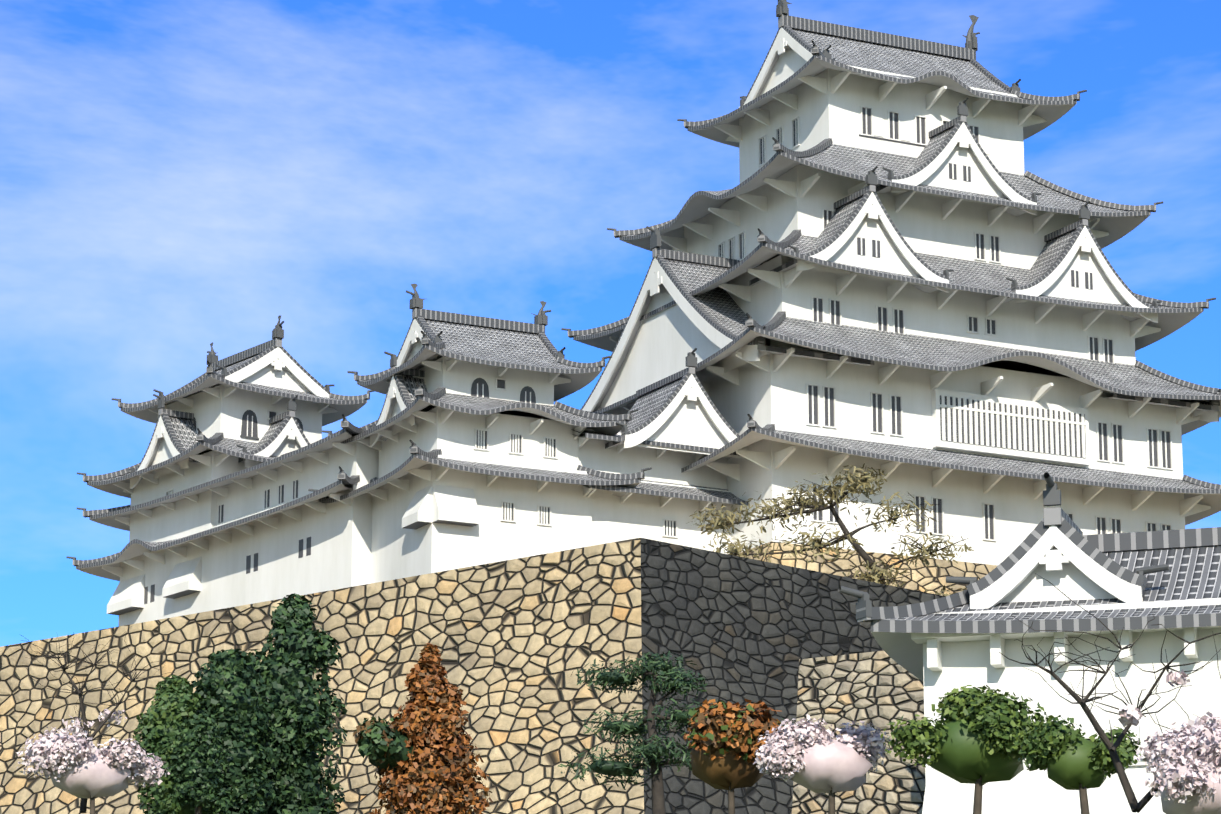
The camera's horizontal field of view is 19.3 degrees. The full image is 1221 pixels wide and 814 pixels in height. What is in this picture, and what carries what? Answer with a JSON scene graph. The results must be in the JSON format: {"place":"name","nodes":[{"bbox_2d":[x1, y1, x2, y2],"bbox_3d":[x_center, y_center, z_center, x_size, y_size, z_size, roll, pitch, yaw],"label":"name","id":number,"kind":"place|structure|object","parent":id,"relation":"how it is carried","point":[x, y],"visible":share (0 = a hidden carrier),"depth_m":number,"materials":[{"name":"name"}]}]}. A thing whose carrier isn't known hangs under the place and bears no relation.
{"place":"outdoors","nodes":[
{"label":"outdoors","id":0,"kind":"place"},
{"bbox_2d":[21,631,182,812],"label":"bare tree","id":1,"kind":"object","parent":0,"point":[109,716],"visible":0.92,"depth_m":92.00,"materials":[{"name":"brown plant"}]},
{"bbox_2d":[353,716,415,813],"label":"green tree","id":2,"kind":"object","parent":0,"point":[381,743],"visible":0.85,"depth_m":94.12,"materials":[{"name":"green plant"}]},
{"bbox_2d":[0,0,1220,646],"label":"sky","id":3,"kind":"structure","parent":0,"point":[178,178],"materials":[{"name":"blue"}]},
{"bbox_3d":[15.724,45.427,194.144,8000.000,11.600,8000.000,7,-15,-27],"label":"ground","id":4,"kind":"structure","parent":0,"visible":0},
{"bbox_2d":[16,727,169,813],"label":"blossom tree","id":5,"kind":"object","parent":4,"relation":"on","point":[74,765],"visible":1,"depth_m":88.96,"materials":[{"name":"white plant"}]},
{"bbox_2d":[133,675,216,813],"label":"conifer tree","id":6,"kind":"object","parent":4,"relation":"on","point":[168,713],"visible":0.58,"depth_m":92.47,"materials":[{"name":"green plant"}]},
{"bbox_2d":[168,713,231,813],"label":"evergreen shrub","id":7,"kind":"object","parent":4,"relation":"on","point":[198,764],"visible":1,"depth_m":91.47,"materials":[{"name":"green plant"}]},
{"bbox_2d":[191,648,280,813],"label":"conifer tree","id":8,"kind":"object","parent":4,"relation":"on","point":[226,684],"visible":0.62,"depth_m":93.59,"materials":[{"name":"green plant"}]},
{"bbox_2d":[246,593,347,813],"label":"conifer tree","id":9,"kind":"object","parent":4,"relation":"on","point":[299,653],"visible":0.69,"depth_m":95.77,"materials":[{"name":"green plant"}]},
{"bbox_2d":[369,643,492,813],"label":"tree","id":10,"kind":"object","parent":4,"relation":"on","point":[437,775],"visible":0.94,"depth_m":94.67,"materials":[{"name":"orange plant"}]},
{"bbox_2d":[0,538,945,813],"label":"stone wall","id":11,"kind":"structure","parent":4,"relation":"on","point":[518,640],"depth_m":124.06,"materials":[{"name":"stone"}]},
{"bbox_2d":[66,284,748,626],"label":"wing","id":12,"kind":"structure","parent":11,"relation":"on","point":[242,482],"depth_m":191.08,"materials":[{"name":"white paint"}]},
{"bbox_2d":[561,0,1220,595],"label":"keep","id":13,"kind":"structure","parent":11,"relation":"on","point":[887,256],"depth_m":198.40,"materials":[{"name":"paint"}]},
{"bbox_2d":[558,651,740,813],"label":"pine tree","id":14,"kind":"object","parent":4,"relation":"on","point":[653,751],"visible":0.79,"depth_m":90.64,"materials":[{"name":"green plant"}]},
{"bbox_2d":[681,698,787,813],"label":"autumn tree","id":15,"kind":"object","parent":4,"relation":"on","point":[724,745],"visible":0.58,"depth_m":66.75,"materials":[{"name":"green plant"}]},
{"bbox_2d":[754,714,890,813],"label":"blossom tree","id":16,"kind":"object","parent":4,"relation":"on","point":[815,758],"visible":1,"depth_m":63.83,"materials":[{"name":"white plant"}]},
{"bbox_2d":[688,463,973,595],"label":"pine tree","id":17,"kind":"object","parent":4,"relation":"on","point":[876,574],"visible":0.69,"depth_m":139.23,"materials":[{"name":"green plant"}]},
{"bbox_2d":[880,685,1063,813],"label":"tree","id":18,"kind":"object","parent":4,"relation":"on","point":[971,739],"visible":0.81,"depth_m":53.54,"materials":[{"name":"green plant"}]},
{"bbox_2d":[792,472,1220,813],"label":"gate house","id":19,"kind":"structure","parent":4,"relation":"on","point":[1131,583],"depth_m":61.93,"materials":[{"name":"paint"}]},
{"bbox_2d":[1014,715,1142,813],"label":"tree","id":20,"kind":"object","parent":4,"relation":"on","point":[1066,757],"visible":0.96,"depth_m":51.52,"materials":[{"name":"green plant"}]},
{"bbox_2d":[999,574,1220,812],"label":"cherry tree","id":21,"kind":"object","parent":4,"relation":"on","point":[1130,714],"visible":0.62,"depth_m":46.98,"materials":[{"name":"brown plant"}]},
{"bbox_2d":[1133,720,1220,813],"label":"blossom tree","id":22,"kind":"object","parent":4,"relation":"on","point":[1186,771],"visible":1,"depth_m":45.01,"materials":[{"name":"white plant"}]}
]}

